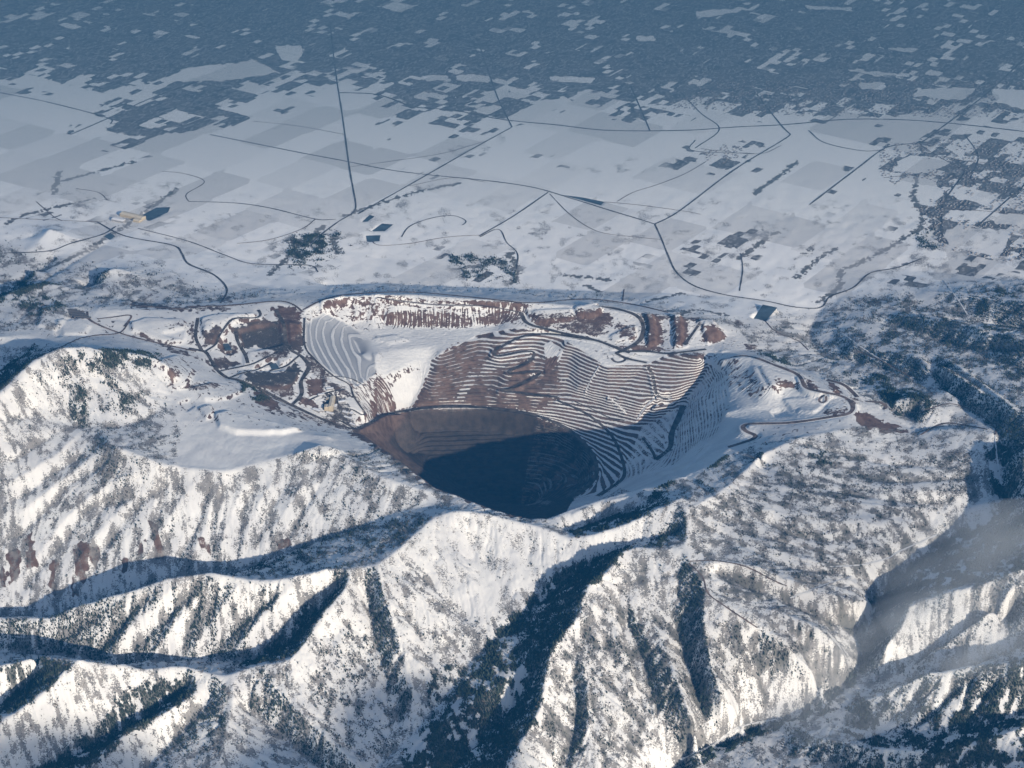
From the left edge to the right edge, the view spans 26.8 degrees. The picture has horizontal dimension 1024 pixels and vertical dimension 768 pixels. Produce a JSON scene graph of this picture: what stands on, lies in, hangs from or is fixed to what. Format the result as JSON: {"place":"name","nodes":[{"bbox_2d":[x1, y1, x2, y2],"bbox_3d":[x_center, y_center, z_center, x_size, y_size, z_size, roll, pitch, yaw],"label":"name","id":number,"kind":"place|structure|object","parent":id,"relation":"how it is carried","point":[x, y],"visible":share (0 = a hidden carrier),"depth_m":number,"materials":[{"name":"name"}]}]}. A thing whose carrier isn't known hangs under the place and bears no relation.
{"place":"outdoors","nodes":[
{"label":"outdoors","id":0,"kind":"place"},
{"bbox_2d":[0,217,97,221],"bbox_3d":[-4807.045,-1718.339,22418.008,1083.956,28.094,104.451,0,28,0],"label":"farm track","id":1,"kind":"structure","parent":0,"point":[45,219],"depth_m":22395.55,"materials":[{"name":"white snow"}]},
{"bbox_2d":[0,92,112,123],"bbox_3d":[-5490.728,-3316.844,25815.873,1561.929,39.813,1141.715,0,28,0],"label":"valley road","id":2,"kind":"structure","parent":0,"point":[62,105],"depth_m":25858.03,"materials":[{"name":"grey asphalt"}]},
{"bbox_2d":[7,226,115,252],"bbox_3d":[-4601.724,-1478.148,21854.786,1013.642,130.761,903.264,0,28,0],"label":"valley road","id":3,"kind":"structure","parent":0,"point":[66,244],"depth_m":21573.18,"materials":[{"name":"grey asphalt"}]},
{"bbox_2d":[82,321,129,337],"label":"mine road","id":4,"kind":"structure","parent":0,"point":[110,334],"depth_m":19055.74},
{"bbox_2d":[104,233,114,239],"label":"pond","id":5,"kind":"structure","parent":0,"point":[109,236],"depth_m":21943.23,"materials":[{"name":"liquid"}]},
{"bbox_2d":[97,315,131,325],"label":"mine road","id":6,"kind":"structure","parent":0,"point":[130,318],"depth_m":19379.53,"materials":[{"name":"grey gravel"}]},
{"bbox_2d":[70,81,197,134],"bbox_3d":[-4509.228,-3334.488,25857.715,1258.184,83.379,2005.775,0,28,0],"label":"valley road","id":7,"kind":"structure","parent":0,"point":[130,107],"depth_m":25819.58,"materials":[{"name":"grey asphalt"}]},
{"bbox_2d":[86,311,195,351],"bbox_3d":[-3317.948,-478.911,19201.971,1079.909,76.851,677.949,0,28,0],"label":"mine road","id":8,"kind":"structure","parent":0,"point":[89,319],"depth_m":19069.85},
{"bbox_2d":[143,207,169,220],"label":"pond","id":9,"kind":"structure","parent":0,"point":[154,213],"depth_m":22683.55,"materials":[{"name":"liquid"}]},
{"bbox_2d":[132,305,187,309],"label":"mine road","id":10,"kind":"structure","parent":0,"point":[160,307],"depth_m":19679.42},
{"bbox_2d":[97,222,227,302],"bbox_3d":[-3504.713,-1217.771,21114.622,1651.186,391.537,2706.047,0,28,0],"label":"valley road","id":11,"kind":"structure","parent":0,"point":[184,259],"depth_m":21442.84,"materials":[{"name":"grey asphalt"}]},
{"bbox_2d":[163,171,204,200],"bbox_3d":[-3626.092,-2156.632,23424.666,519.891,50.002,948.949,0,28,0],"label":"farm track","id":12,"kind":"structure","parent":0,"point":[193,189],"depth_m":23540.32,"materials":[{"name":"grey"}]},
{"bbox_2d":[194,318,202,349],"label":"haul road","id":13,"kind":"structure","parent":0,"point":[195,334],"depth_m":19183.98,"materials":[{"name":"grey gravel"}]},
{"bbox_2d":[223,343,231,350],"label":"pond","id":14,"kind":"structure","parent":0,"point":[227,346],"depth_m":19103.22,"materials":[{"name":"liquid"}]},
{"bbox_2d":[138,228,318,271],"bbox_3d":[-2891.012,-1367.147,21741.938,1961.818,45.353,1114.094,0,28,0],"label":"valley road","id":15,"kind":"structure","parent":0,"point":[234,258],"depth_m":21488.83,"materials":[{"name":"grey asphalt"}]},
{"bbox_2d":[205,310,261,350],"bbox_3d":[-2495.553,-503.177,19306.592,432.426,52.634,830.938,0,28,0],"label":"haul road","id":16,"kind":"structure","parent":0,"point":[230,320],"depth_m":19345.81,"materials":[{"name":"grey gravel"}]},
{"bbox_2d":[234,332,249,362],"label":"haul road","id":17,"kind":"structure","parent":0,"point":[241,347],"depth_m":19100.92,"materials":[{"name":"grey gravel"}]},
{"bbox_2d":[189,301,303,311],"bbox_3d":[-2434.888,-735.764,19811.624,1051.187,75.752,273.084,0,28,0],"label":"mine road","id":18,"kind":"structure","parent":0,"point":[297,307],"depth_m":19781.15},
{"bbox_2d":[230,362,272,377],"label":"haul road","id":19,"kind":"structure","parent":0,"point":[252,370],"depth_m":18738.12,"materials":[{"name":"white snow"}]},
{"bbox_2d":[220,346,291,370],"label":"haul road","id":20,"kind":"structure","parent":0,"point":[256,361],"depth_m":18896.69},
{"bbox_2d":[189,201,334,219],"bbox_3d":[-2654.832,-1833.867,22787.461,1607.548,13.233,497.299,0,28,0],"label":"valley road","id":21,"kind":"structure","parent":0,"point":[269,207],"depth_m":22845.78,"materials":[{"name":"grey asphalt"}]},
{"bbox_2d":[188,347,353,429],"bbox_3d":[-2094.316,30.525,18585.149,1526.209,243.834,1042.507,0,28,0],"label":"haul road","id":22,"kind":"structure","parent":0,"point":[214,365],"depth_m":18433.08,"materials":[{"name":"grey gravel"}]},
{"bbox_2d":[270,363,278,368],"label":"pond","id":23,"kind":"structure","parent":0,"point":[273,365],"depth_m":18880.16,"materials":[{"name":"liquid"}]},
{"bbox_2d":[237,219,314,243],"bbox_3d":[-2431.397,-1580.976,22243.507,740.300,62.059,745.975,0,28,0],"label":"farm track","id":24,"kind":"structure","parent":0,"point":[283,235],"depth_m":22169.94,"materials":[{"name":"grey"}]},
{"bbox_2d":[269,356,298,370],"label":"haul road","id":25,"kind":"structure","parent":0,"point":[295,358],"depth_m":18892.10,"materials":[{"name":"grey gravel"}]},
{"bbox_2d":[274,310,310,404],"bbox_3d":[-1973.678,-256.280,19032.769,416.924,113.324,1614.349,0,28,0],"label":"haul road","id":26,"kind":"structure","parent":0,"point":[305,373],"depth_m":18985.35,"materials":[{"name":"grey gravel"}]},
{"bbox_2d":[255,121,344,134],"bbox_3d":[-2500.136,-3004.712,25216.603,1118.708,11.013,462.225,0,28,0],"label":"farm track","id":27,"kind":"structure","parent":0,"point":[301,126],"depth_m":25255.76,"materials":[{"name":"grey"}]},
{"bbox_2d":[310,389,343,399],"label":"mine road","id":28,"kind":"structure","parent":0,"point":[326,392],"depth_m":18560.83,"materials":[{"name":"grey gravel"}]},
{"bbox_2d":[310,21,356,243],"bbox_3d":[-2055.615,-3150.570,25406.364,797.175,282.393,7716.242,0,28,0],"label":"valley road","id":29,"kind":"structure","parent":0,"point":[344,137],"depth_m":24835.50,"materials":[{"name":"grey asphalt"}]},
{"bbox_2d":[303,318,365,412],"bbox_3d":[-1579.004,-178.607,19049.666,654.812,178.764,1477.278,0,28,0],"label":"haul road","id":30,"kind":"structure","parent":0,"point":[330,373],"depth_m":18871.75,"materials":[{"name":"grey gravel"}]},
{"bbox_2d":[322,401,354,428],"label":"mine road","id":31,"kind":"structure","parent":0,"point":[324,403],"depth_m":18265.94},
{"bbox_2d":[363,215,374,221],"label":"pond","id":32,"kind":"structure","parent":0,"point":[369,217],"depth_m":22647.96,"materials":[{"name":"liquid"}]},
{"bbox_2d":[366,235,379,241],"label":"pond","id":33,"kind":"structure","parent":0,"point":[372,238],"depth_m":22158.79,"materials":[{"name":"liquid"}]},
{"bbox_2d":[372,224,392,230],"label":"pond","id":34,"kind":"structure","parent":0,"point":[383,227],"depth_m":22434.84,"materials":[{"name":"liquid"}]},
{"bbox_2d":[351,141,483,166],"bbox_3d":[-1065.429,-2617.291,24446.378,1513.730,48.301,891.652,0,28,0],"label":"farm track","id":35,"kind":"structure","parent":0,"point":[423,156],"depth_m":24370.03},
{"bbox_2d":[373,235,471,245],"bbox_3d":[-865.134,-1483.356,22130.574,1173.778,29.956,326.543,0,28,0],"label":"farm track","id":36,"kind":"structure","parent":0,"point":[426,240],"depth_m":22121.43,"materials":[{"name":"grey"}]},
{"bbox_2d":[210,134,653,223],"bbox_3d":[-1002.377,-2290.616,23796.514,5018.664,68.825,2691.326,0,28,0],"label":"valley road","id":37,"kind":"structure","parent":0,"point":[438,175],"depth_m":23800.97,"materials":[{"name":"grey asphalt"}]},
{"bbox_2d":[401,215,466,236],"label":"valley road","id":38,"kind":"structure","parent":0,"point":[430,218],"depth_m":22595.54,"materials":[{"name":"grey asphalt"}]},
{"bbox_2d":[357,127,511,213],"bbox_3d":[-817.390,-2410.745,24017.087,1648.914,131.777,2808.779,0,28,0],"label":"valley road","id":39,"kind":"structure","parent":0,"point":[433,171],"depth_m":23950.94,"materials":[{"name":"grey asphalt"}]},
{"bbox_2d":[377,297,520,312],"bbox_3d":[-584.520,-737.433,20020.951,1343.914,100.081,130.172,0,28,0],"label":"mine road","id":40,"kind":"structure","parent":0,"point":[443,304],"depth_m":20041.58,"materials":[{"name":"white snow"}]},
{"bbox_2d":[355,405,598,495],"bbox_3d":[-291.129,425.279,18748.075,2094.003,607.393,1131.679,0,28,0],"label":"haul road","id":41,"kind":"structure","parent":0,"point":[596,473],"depth_m":19073.39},
{"bbox_2d":[302,291,667,312],"bbox_3d":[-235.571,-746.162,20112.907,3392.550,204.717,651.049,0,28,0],"label":"mine road","id":42,"kind":"structure","parent":0,"point":[481,298],"depth_m":20216.86,"materials":[{"name":"grey gravel"}]},
{"bbox_2d":[479,46,512,126],"bbox_3d":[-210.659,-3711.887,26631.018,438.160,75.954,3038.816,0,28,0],"label":"valley road","id":43,"kind":"structure","parent":0,"point":[494,87],"depth_m":26598.96,"materials":[{"name":"grey asphalt"}]},
{"bbox_2d":[480,229,518,268],"bbox_3d":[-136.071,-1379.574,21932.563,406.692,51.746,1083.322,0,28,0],"label":"valley road","id":44,"kind":"structure","parent":0,"point":[507,243],"depth_m":22067.87,"materials":[{"name":"grey asphalt"}]},
{"bbox_2d":[0,243,1023,767],"bbox_3d":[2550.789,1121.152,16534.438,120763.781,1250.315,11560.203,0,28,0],"label":"mountains","id":45,"kind":"structure","parent":0,"point":[216,421],"depth_m":16020.32,"materials":[{"name":"white snow"}]},
{"bbox_2d":[0,226,1023,767],"bbox_3d":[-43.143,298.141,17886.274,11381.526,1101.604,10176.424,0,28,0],"label":"conifer forest","id":46,"kind":"object","parent":45,"relation":"on","point":[6,376],"visible":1,"depth_m":15469.51,"materials":[{"name":"green plant"}]},
{"bbox_2d":[0,227,1023,767],"bbox_3d":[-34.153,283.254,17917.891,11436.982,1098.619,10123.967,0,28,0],"label":"oak brush","id":47,"kind":"object","parent":45,"relation":"on","point":[594,563],"visible":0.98,"depth_m":15750.77,"materials":[{"name":"brown plant"}]},
{"bbox_2d":[294,294,861,518],"bbox_3d":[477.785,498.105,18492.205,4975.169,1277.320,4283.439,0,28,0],"label":"mine pit","id":48,"kind":"object","parent":45,"relation":"in","point":[392,355],"visible":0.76,"depth_m":19198.98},
{"bbox_2d":[312,407,321,412],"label":"works shed","id":49,"kind":"structure","parent":48,"relation":"on","point":[317,410],"depth_m":18325.60,"materials":[{"name":"white metal"}]},
{"bbox_2d":[324,396,336,411],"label":"plant building","id":50,"kind":"structure","parent":48,"relation":"on","point":[331,406],"depth_m":18373.79,"materials":[{"name":"beige metal"}]},
{"bbox_2d":[0,0,1023,320],"bbox_3d":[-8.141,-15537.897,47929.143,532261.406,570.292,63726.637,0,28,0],"label":"valley floor","id":51,"kind":"structure","parent":0,"point":[250,68],"depth_m":24807.96,"materials":[{"name":"white snow"}]},
{"bbox_2d":[111,217,125,222],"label":"concentrator shed","id":52,"kind":"structure","parent":51,"relation":"on","point":[116,219],"depth_m":22399.16,"materials":[{"name":"white metal"}]},
{"bbox_2d":[120,211,145,222],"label":"concentrator building","id":53,"kind":"structure","parent":51,"relation":"on","point":[137,218],"depth_m":22486.12,"materials":[{"name":"beige metal"}]},
{"bbox_2d":[340,92,1023,131],"bbox_3d":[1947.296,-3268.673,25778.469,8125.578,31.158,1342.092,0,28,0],"label":"freeway","id":54,"kind":"structure","parent":51,"relation":"on","point":[670,130],"depth_m":25450.06,"materials":[{"name":"grey asphalt"}]},
{"bbox_2d":[656,80,1023,258],"bbox_3d":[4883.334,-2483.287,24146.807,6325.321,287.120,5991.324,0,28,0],"label":"suburb houses","id":55,"kind":"structure","parent":51,"relation":"on","point":[897,150],"depth_m":25878.43,"materials":[{"name":"grey"}]},
{"bbox_2d":[479,192,548,235],"bbox_3d":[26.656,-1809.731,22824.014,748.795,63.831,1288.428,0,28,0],"label":"valley road","id":56,"kind":"structure","parent":0,"point":[515,214],"depth_m":22826.94,"materials":[{"name":"grey asphalt"}]},
{"bbox_2d":[492,333,593,397],"bbox_3d":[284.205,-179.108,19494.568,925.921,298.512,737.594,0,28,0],"label":"haul road","id":57,"kind":"structure","parent":0,"point":[509,389],"depth_m":19499.13,"materials":[{"name":"grey gravel"}]},
{"bbox_2d":[519,313,630,353],"bbox_3d":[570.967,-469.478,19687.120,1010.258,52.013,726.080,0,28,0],"label":"haul road","id":58,"kind":"structure","parent":0,"point":[523,318],"depth_m":19682.50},
{"bbox_2d":[565,195,603,204],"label":"pond","id":59,"kind":"structure","parent":0,"point":[592,201],"depth_m":23199.31,"materials":[{"name":"liquid"}]},
{"bbox_2d":[557,400,625,495],"bbox_3d":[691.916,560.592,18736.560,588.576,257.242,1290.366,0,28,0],"label":"haul road","id":60,"kind":"structure","parent":0,"point":[622,478],"depth_m":18792.13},
{"bbox_2d":[574,401,622,419],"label":"haul road","id":61,"kind":"structure","parent":0,"point":[597,411],"depth_m":19113.20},
{"bbox_2d":[550,194,662,239],"bbox_3d":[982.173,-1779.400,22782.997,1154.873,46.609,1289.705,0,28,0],"label":"farm track","id":62,"kind":"structure","parent":0,"point":[591,228],"depth_m":22535.27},
{"bbox_2d":[611,358,626,362],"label":"haul road","id":63,"kind":"structure","parent":0,"point":[613,360],"depth_m":19310.50,"materials":[{"name":"grey gravel"}]},
{"bbox_2d":[596,305,645,353],"bbox_3d":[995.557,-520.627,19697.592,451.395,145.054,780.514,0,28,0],"label":"haul road","id":64,"kind":"structure","parent":0,"point":[642,334],"depth_m":19687.29,"materials":[{"name":"grey gravel"}]},
{"bbox_2d":[615,353,646,362],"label":"haul road","id":65,"kind":"structure","parent":0,"point":[623,357],"depth_m":19332.56,"materials":[{"name":"grey gravel"}]},
{"bbox_2d":[630,86,650,130],"bbox_3d":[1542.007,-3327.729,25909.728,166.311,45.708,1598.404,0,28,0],"label":"valley road","id":66,"kind":"structure","parent":0,"point":[640,108],"depth_m":25888.65,"materials":[{"name":"grey asphalt"}]},
{"bbox_2d":[637,399,653,418],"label":"haul road","id":67,"kind":"structure","parent":0,"point":[644,408],"depth_m":19008.16,"materials":[{"name":"grey gravel"}]},
{"bbox_2d":[642,437,655,459],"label":"haul road","id":68,"kind":"structure","parent":0,"point":[651,449],"depth_m":18652.80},
{"bbox_2d":[610,202,697,213],"bbox_3d":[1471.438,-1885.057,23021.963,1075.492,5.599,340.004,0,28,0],"label":"farm track","id":69,"kind":"structure","parent":0,"point":[650,206],"depth_m":23056.93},
{"bbox_2d":[647,366,667,399],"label":"haul road","id":70,"kind":"structure","parent":0,"point":[653,381],"depth_m":19131.80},
{"bbox_2d":[618,161,705,200],"bbox_3d":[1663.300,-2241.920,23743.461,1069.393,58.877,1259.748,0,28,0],"label":"farm track","id":71,"kind":"structure","parent":0,"point":[662,182],"depth_m":23717.62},
{"bbox_2d":[623,348,706,353],"bbox_3d":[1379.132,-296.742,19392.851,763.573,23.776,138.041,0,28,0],"label":"haul road","id":72,"kind":"structure","parent":0,"point":[664,352],"depth_m":19396.98,"materials":[{"name":"grey gravel"}]},
{"bbox_2d":[654,405,685,460],"bbox_3d":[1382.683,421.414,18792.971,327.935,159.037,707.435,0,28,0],"label":"haul road","id":73,"kind":"structure","parent":0,"point":[678,417],"depth_m":18797.47,"materials":[{"name":"grey gravel"}]},
{"bbox_2d":[683,322,701,344],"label":"haul road","id":74,"kind":"structure","parent":0,"point":[690,336],"depth_m":19603.99,"materials":[{"name":"grey gravel"}]},
{"bbox_2d":[680,91,719,147],"bbox_3d":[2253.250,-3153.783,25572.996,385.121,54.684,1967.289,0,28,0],"label":"valley road","id":75,"kind":"structure","parent":0,"point":[706,117],"depth_m":25494.35,"materials":[{"name":"grey asphalt"}]},
{"bbox_2d":[688,140,754,153],"bbox_3d":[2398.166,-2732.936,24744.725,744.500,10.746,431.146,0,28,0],"label":"valley road","id":76,"kind":"structure","parent":0,"point":[711,152],"depth_m":24598.75,"materials":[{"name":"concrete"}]},
{"bbox_2d":[688,562,756,627],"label":"canyon road","id":77,"kind":"structure","parent":0,"point":[717,600],"depth_m":15278.53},
{"bbox_2d":[655,91,790,223],"bbox_3d":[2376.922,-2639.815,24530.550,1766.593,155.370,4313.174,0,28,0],"label":"valley road","id":78,"kind":"structure","parent":0,"point":[736,167],"depth_m":24177.77,"materials":[{"name":"grey asphalt"}]},
{"bbox_2d":[680,719,775,760],"bbox_3d":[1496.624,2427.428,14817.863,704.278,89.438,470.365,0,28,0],"label":"canyon road","id":79,"kind":"structure","parent":0,"point":[721,738],"depth_m":14853.65,"materials":[{"name":"white snow"}]},
{"bbox_2d":[690,560,786,585],"bbox_3d":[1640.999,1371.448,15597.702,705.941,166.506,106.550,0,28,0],"label":"canyon road","id":80,"kind":"structure","parent":0,"point":[760,573],"depth_m":15587.64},
{"bbox_2d":[739,253,742,290],"bbox_3d":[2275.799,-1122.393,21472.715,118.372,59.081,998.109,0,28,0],"label":"valley road","id":81,"kind":"structure","parent":0,"point":[742,272],"depth_m":21418.16,"materials":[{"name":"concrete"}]},
{"bbox_2d":[754,305,776,320],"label":"pond","id":82,"kind":"structure","parent":0,"point":[765,312],"depth_m":20442.86,"materials":[{"name":"liquid"}]},
{"bbox_2d":[765,321,808,349],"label":"mine road","id":83,"kind":"structure","parent":0,"point":[787,336],"depth_m":19973.37,"materials":[{"name":"white snow"}]},
{"bbox_2d":[654,224,921,308],"bbox_3d":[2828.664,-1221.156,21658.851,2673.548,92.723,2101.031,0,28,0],"label":"valley road","id":84,"kind":"structure","parent":0,"point":[825,302],"depth_m":21180.96,"materials":[{"name":"grey asphalt"}]},
{"bbox_2d":[724,355,854,447],"bbox_3d":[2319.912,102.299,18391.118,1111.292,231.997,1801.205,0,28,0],"label":"haul road","id":85,"kind":"structure","parent":0,"point":[804,385],"depth_m":17904.19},
{"bbox_2d":[790,576,851,597],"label":"canyon road","id":86,"kind":"structure","parent":0,"point":[819,586],"depth_m":15716.73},
{"bbox_2d":[818,395,827,402],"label":"haul road","id":87,"kind":"structure","parent":0,"point":[820,397],"depth_m":18165.67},
{"bbox_2d":[825,379,858,396],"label":"haul road","id":88,"kind":"structure","parent":0,"point":[849,389],"depth_m":18510.13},
{"bbox_2d":[808,130,883,150],"bbox_3d":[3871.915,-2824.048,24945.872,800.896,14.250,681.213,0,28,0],"label":"valley road","id":89,"kind":"structure","parent":0,"point":[835,145],"depth_m":24829.50,"materials":[{"name":"grey asphalt"}]},
{"bbox_2d":[842,333,877,357],"bbox_3d":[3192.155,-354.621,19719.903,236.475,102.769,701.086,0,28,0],"label":"farm track","id":90,"kind":"structure","parent":0,"point":[858,345],"depth_m":19673.29,"materials":[{"name":"grey gravel"}]},
{"bbox_2d":[866,401,887,409],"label":"haul road","id":91,"kind":"structure","parent":0,"point":[885,406],"depth_m":18319.54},
{"bbox_2d":[830,534,937,566],"bbox_3d":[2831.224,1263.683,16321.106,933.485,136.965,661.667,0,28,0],"label":"canyon road","id":92,"kind":"structure","parent":0,"point":[887,557],"depth_m":16306.94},
{"bbox_2d":[858,351,910,376],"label":"mine road","id":93,"kind":"structure","parent":0,"point":[885,362],"depth_m":19300.27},
{"bbox_2d":[809,59,1023,204],"bbox_3d":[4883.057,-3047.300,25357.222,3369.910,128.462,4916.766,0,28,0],"label":"valley road","id":94,"kind":"structure","parent":0,"point":[817,198],"depth_m":24870.66,"materials":[{"name":"grey asphalt"}]},
{"bbox_2d":[917,142,976,185],"bbox_3d":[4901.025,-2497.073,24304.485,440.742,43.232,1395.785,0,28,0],"label":"farm track","id":95,"kind":"structure","parent":0,"point":[947,161],"depth_m":24339.69,"materials":[{"name":"white snow"}]},
{"bbox_2d":[941,172,964,240],"bbox_3d":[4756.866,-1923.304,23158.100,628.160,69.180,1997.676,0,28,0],"label":"valley road","id":96,"kind":"structure","parent":0,"point":[943,204],"depth_m":23118.25,"materials":[{"name":"grey asphalt"}]},
{"bbox_2d":[920,422,986,434],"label":"mine road","id":97,"kind":"structure","parent":0,"point":[948,423],"depth_m":17900.63,"materials":[{"name":"white snow"}]},
{"bbox_2d":[943,280,967,314],"bbox_3d":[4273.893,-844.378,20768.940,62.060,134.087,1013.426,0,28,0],"label":"farm track","id":98,"kind":"structure","parent":0,"point":[956,297],"depth_m":20615.98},
{"bbox_2d":[917,403,996,434],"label":"mine road","id":99,"kind":"structure","parent":0,"point":[969,409],"depth_m":18088.22,"materials":[{"name":"white snow"}]},
{"bbox_2d":[912,207,1016,213],"bbox_3d":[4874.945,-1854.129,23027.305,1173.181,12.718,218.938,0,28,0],"label":"farm track","id":100,"kind":"structure","parent":0,"point":[959,209],"depth_m":23067.73,"materials":[{"name":"white snow"}]},
{"bbox_2d":[965,135,978,177],"bbox_3d":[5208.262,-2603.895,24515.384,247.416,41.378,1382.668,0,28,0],"label":"valley road","id":101,"kind":"structure","parent":0,"point":[977,156],"depth_m":24493.58,"materials":[{"name":"grey asphalt"}]},
{"bbox_2d":[994,435,1001,484],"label":"mine road","id":102,"kind":"structure","parent":0,"point":[997,460],"depth_m":17313.41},
{"bbox_2d":[976,184,1023,226],"bbox_3d":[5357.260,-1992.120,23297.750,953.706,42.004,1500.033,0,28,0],"label":"valley road","id":103,"kind":"structure","parent":0,"point":[1013,194],"depth_m":23130.53,"materials":[{"name":"grey asphalt"}]}
]}

